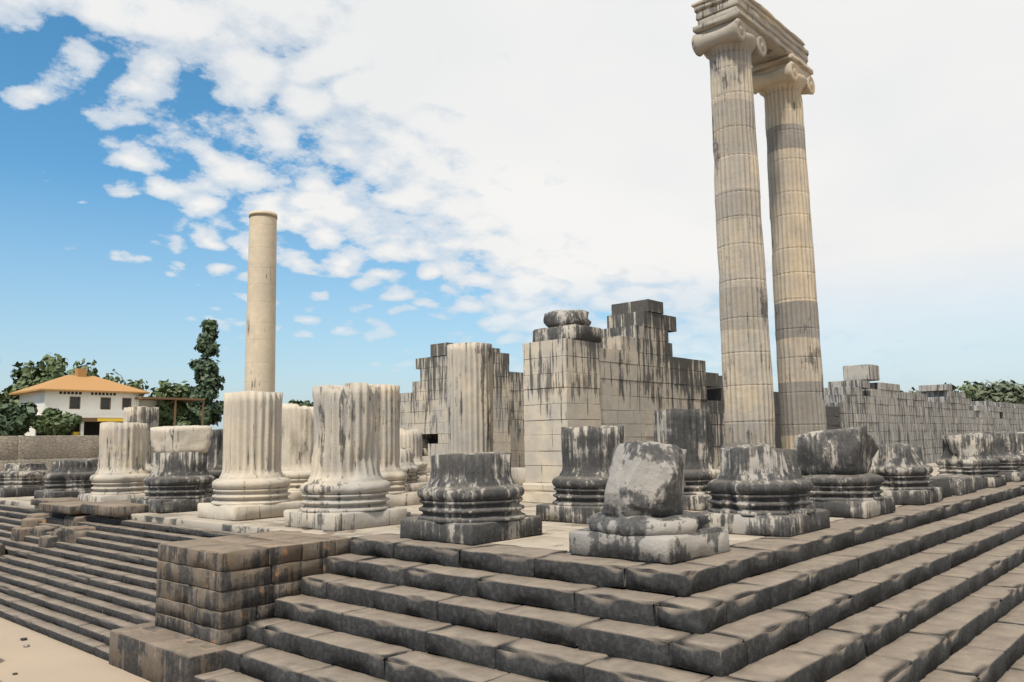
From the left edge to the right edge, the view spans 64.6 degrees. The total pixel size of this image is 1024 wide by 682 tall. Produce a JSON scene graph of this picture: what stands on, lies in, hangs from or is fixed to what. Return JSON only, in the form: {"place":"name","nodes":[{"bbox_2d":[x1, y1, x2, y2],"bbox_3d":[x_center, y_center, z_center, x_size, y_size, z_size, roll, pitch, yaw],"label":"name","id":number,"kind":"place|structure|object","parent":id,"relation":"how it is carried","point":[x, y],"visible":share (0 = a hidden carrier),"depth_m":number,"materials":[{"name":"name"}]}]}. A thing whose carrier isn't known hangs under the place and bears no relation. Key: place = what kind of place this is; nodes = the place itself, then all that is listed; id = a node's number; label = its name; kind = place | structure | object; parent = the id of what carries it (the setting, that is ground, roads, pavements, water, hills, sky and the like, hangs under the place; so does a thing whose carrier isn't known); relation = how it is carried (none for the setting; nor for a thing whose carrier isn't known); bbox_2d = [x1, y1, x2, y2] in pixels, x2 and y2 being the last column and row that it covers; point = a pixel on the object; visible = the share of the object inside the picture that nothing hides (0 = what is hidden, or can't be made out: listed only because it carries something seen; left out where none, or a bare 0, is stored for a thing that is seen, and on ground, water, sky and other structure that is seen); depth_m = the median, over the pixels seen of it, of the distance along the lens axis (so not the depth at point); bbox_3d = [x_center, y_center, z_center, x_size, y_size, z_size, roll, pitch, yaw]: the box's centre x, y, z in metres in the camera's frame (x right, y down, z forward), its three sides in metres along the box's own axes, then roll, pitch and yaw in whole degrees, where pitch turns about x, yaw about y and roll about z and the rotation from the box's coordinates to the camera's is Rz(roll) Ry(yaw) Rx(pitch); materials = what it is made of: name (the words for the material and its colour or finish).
{"place":"outdoors","nodes":[
{"label":"outdoors","id":0,"kind":"place"},
{"bbox_2d":[0,617,149,681],"bbox_3d":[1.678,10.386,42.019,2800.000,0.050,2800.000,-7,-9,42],"label":"ground","id":1,"kind":"structure","parent":0,"point":[42,658],"depth_m":19.88,"materials":[{"name":"beige sand"}]},
{"bbox_2d":[0,435,98,470],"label":"retaining wall","id":2,"kind":"structure","parent":1,"relation":"on","point":[47,450],"depth_m":63.20,"materials":[{"name":"grey stone"}]},
{"bbox_2d":[0,504,248,660],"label":"stairs","id":3,"kind":"structure","parent":1,"relation":"on","point":[90,591],"depth_m":25.61,"materials":[{"name":"grey stone"}]},
{"bbox_2d":[0,497,148,555],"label":"stone blocks","id":4,"kind":"structure","parent":3,"relation":"on","point":[71,532],"depth_m":31.13,"materials":[{"name":"grey stone"}]},
{"bbox_2d":[109,528,356,681],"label":"cheek wall","id":5,"kind":"structure","parent":1,"relation":"on","point":[216,596],"depth_m":18.91,"materials":[{"name":"stone"}]},
{"bbox_2d":[193,481,1023,681],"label":"steps","id":6,"kind":"structure","parent":1,"relation":"on","point":[933,592],"depth_m":16.12,"materials":[{"name":"stone"}]},
{"bbox_2d":[36,391,122,435],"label":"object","id":7,"kind":"object","parent":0,"point":[91,428],"visible":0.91,"depth_m":96.29,"materials":[{"name":"black"}]},
{"bbox_2d":[19,391,159,435],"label":"house wall","id":8,"kind":"structure","parent":0,"point":[88,402],"depth_m":94.27,"materials":[{"name":"white paint"}]},
{"bbox_2d":[9,368,149,394],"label":"roof","id":9,"kind":"structure","parent":8,"relation":"on","point":[79,381],"depth_m":95.79,"materials":[{"name":"orange tile"}]},
{"bbox_2d":[71,418,122,434],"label":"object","id":10,"kind":"object","parent":8,"relation":"attached to","point":[103,419],"visible":0.47,"depth_m":94.11,"materials":[{"name":"yellow"}]},
{"bbox_2d":[70,397,129,408],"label":"windows","id":11,"kind":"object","parent":8,"relation":"in","point":[74,402],"visible":0.75,"depth_m":95.93,"materials":[{"name":"grey glass"}]},
{"bbox_2d":[0,463,939,646],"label":"stone platform","id":12,"kind":"structure","parent":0,"point":[554,536],"depth_m":24.12,"materials":[{"name":"stone"}]},
{"bbox_2d":[150,391,313,520],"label":"column stumps","id":13,"kind":"object","parent":12,"relation":"on","point":[268,440],"visible":0.84,"depth_m":27.27,"materials":[{"name":"stone"}]},
{"bbox_2d":[244,210,276,391],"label":"column","id":14,"kind":"structure","parent":12,"relation":"on","point":[260,332],"depth_m":57.70,"materials":[{"name":"stone"}]},
{"bbox_2d":[78,342,492,531],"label":"column stumps","id":15,"kind":"object","parent":12,"relation":"on","point":[369,465],"visible":0.69,"depth_m":31.20,"materials":[{"name":"stone"}]},
{"bbox_2d":[0,507,709,681],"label":"debris fragments","id":16,"kind":"object","parent":12,"relation":"on","point":[28,645],"visible":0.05,"depth_m":22.18,"materials":[{"name":"grey stone"}]},
{"bbox_2d":[399,342,528,466],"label":"stone wall","id":17,"kind":"structure","parent":12,"relation":"on","point":[423,406],"depth_m":59.22,"materials":[{"name":"stone"}]},
{"bbox_2d":[428,438,437,443],"bbox_3d":[-5.238,8.661,60.950,1.800,2.700,1.900,-7,-9,42],"label":"wall opening","id":18,"kind":"object","parent":17,"relation":"attached to","point":[433,440],"visible":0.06,"depth_m":60.35,"materials":[{"name":"black"}]},
{"bbox_2d":[422,439,524,484],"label":"cella wall","id":19,"kind":"structure","parent":12,"relation":"on","point":[518,475],"depth_m":44.52,"materials":[{"name":"stone"}]},
{"bbox_2d":[0,408,1023,545],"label":"column bases","id":20,"kind":"object","parent":12,"relation":"on","point":[476,498],"visible":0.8,"depth_m":23.86,"materials":[{"name":"stone"}]},
{"bbox_2d":[520,338,600,503],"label":"stone pier","id":21,"kind":"structure","parent":12,"relation":"on","point":[560,389],"depth_m":31.63,"materials":[{"name":"beige stone"}]},
{"bbox_2d":[533,310,601,342],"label":"stone blocks","id":22,"kind":"structure","parent":21,"relation":"on","point":[569,324],"depth_m":32.45,"materials":[{"name":"grey stone"}]},
{"bbox_2d":[569,511,729,564],"bbox_3d":[2.872,4.046,17.064,2.480,0.896,2.546,-7,-9,42],"label":"column base","id":23,"kind":"object","parent":12,"relation":"on","point":[679,538],"visible":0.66,"depth_m":16.12,"materials":[{"name":"grey stone"}]},
{"bbox_2d":[602,440,686,517],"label":"stone block","id":24,"kind":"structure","parent":23,"relation":"on","point":[645,478],"depth_m":16.44,"materials":[{"name":"grey stone"}]},
{"bbox_2d":[692,9,775,469],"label":"tall column","id":25,"kind":"structure","parent":12,"relation":"on","point":[729,45],"depth_m":32.96,"materials":[{"name":"stone"}]},
{"bbox_2d":[691,0,808,65],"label":"architrave","id":26,"kind":"object","parent":25,"relation":"on","point":[780,39],"visible":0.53,"depth_m":35.49,"materials":[{"name":"stone"}]},
{"bbox_2d":[752,53,826,448],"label":"tall column","id":27,"kind":"structure","parent":12,"relation":"on","point":[782,85],"depth_m":36.89,"materials":[{"name":"stone"}]},
{"bbox_2d":[793,426,985,518],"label":"column base","id":28,"kind":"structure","parent":12,"relation":"on","point":[834,466],"depth_m":24.14,"materials":[{"name":"stone"}]},
{"bbox_2d":[0,0,1023,429],"label":"sky","id":29,"kind":"structure","parent":0,"point":[430,171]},
{"bbox_2d":[565,299,838,468],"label":"cella wall","id":30,"kind":"structure","parent":0,"point":[644,373],"depth_m":36.06,"materials":[{"name":"stone"}]},
{"bbox_2d":[823,364,1023,463],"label":"cella wall","id":31,"kind":"structure","parent":0,"point":[927,418],"depth_m":62.77,"materials":[{"name":"stone"}]},
{"bbox_3d":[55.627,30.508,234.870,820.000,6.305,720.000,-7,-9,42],"label":"terrace","id":32,"kind":"structure","parent":0,"visible":0},
{"bbox_2d":[0,392,4,406],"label":"tree","id":33,"kind":"object","parent":32,"relation":"on","point":[1,399],"visible":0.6,"depth_m":99.89,"materials":[{"name":"green plant"}]},
{"bbox_2d":[1,386,12,403],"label":"tree","id":34,"kind":"object","parent":32,"relation":"on","point":[5,389],"visible":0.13,"depth_m":122.60,"materials":[{"name":"green plant"}]},
{"bbox_2d":[0,401,37,435],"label":"shrub","id":35,"kind":"object","parent":32,"relation":"on","point":[14,419],"visible":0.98,"depth_m":87.08,"materials":[{"name":"green plant"}]},
{"bbox_2d":[3,353,68,405],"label":"tree","id":36,"kind":"object","parent":32,"relation":"on","point":[33,375],"visible":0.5,"depth_m":120.42,"materials":[{"name":"green plant"}]},
{"bbox_2d":[28,407,82,435],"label":"shrub","id":37,"kind":"object","parent":32,"relation":"on","point":[49,421],"visible":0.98,"depth_m":88.51,"materials":[{"name":"green plant"}]},
{"bbox_2d":[63,358,125,384],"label":"tree","id":38,"kind":"object","parent":32,"relation":"on","point":[94,372],"visible":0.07,"depth_m":128.59,"materials":[{"name":"green plant"}]},
{"bbox_2d":[107,378,148,396],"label":"tree","id":39,"kind":"object","parent":32,"relation":"on","point":[136,384],"visible":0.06,"depth_m":140.15,"materials":[{"name":"green plant"}]},
{"bbox_2d":[69,397,204,425],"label":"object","id":40,"kind":"object","parent":32,"relation":"on","point":[174,400],"visible":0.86,"depth_m":99.32,"materials":[{"name":"brown wood"}]},
{"bbox_2d":[156,400,190,426],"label":"shrub","id":41,"kind":"object","parent":32,"relation":"on","point":[166,413],"visible":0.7,"depth_m":101.21,"materials":[{"name":"green plant"}]},
{"bbox_2d":[148,379,201,409],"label":"tree","id":42,"kind":"object","parent":32,"relation":"on","point":[176,390],"visible":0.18,"depth_m":137.03,"materials":[{"name":"green plant"}]},
{"bbox_2d":[184,407,210,425],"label":"shrub","id":43,"kind":"object","parent":32,"relation":"on","point":[193,416],"visible":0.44,"depth_m":106.34,"materials":[{"name":"green plant"}]},
{"bbox_2d":[185,319,225,425],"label":"conifer tree","id":44,"kind":"object","parent":32,"relation":"on","point":[208,380],"visible":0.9,"depth_m":112.24,"materials":[{"name":"green plant"}]},
{"bbox_2d":[289,399,304,406],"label":"tree","id":45,"kind":"object","parent":32,"relation":"on","point":[300,403],"visible":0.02,"depth_m":119.69,"materials":[{"name":"green plant"}]},
{"bbox_2d":[303,400,312,406],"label":"tree","id":46,"kind":"object","parent":32,"relation":"on","point":[307,403],"visible":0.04,"depth_m":123.29,"materials":[{"name":"green plant"}]},
{"bbox_2d":[899,387,920,393],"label":"tree","id":47,"kind":"object","parent":32,"relation":"on","point":[917,391],"depth_m":161.63,"materials":[{"name":"green plant"}]},
{"bbox_2d":[944,382,975,398],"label":"tree","id":48,"kind":"object","parent":32,"relation":"on","point":[963,388],"visible":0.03,"depth_m":147.00,"materials":[{"name":"green plant"}]},
{"bbox_2d":[962,379,997,400],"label":"tree","id":49,"kind":"object","parent":32,"relation":"on","point":[977,385],"visible":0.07,"depth_m":156.74,"materials":[{"name":"green plant"}]},
{"bbox_2d":[973,379,1023,403],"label":"tree","id":50,"kind":"object","parent":32,"relation":"on","point":[1007,392],"visible":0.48,"depth_m":144.72,"materials":[{"name":"green plant"}]}
]}

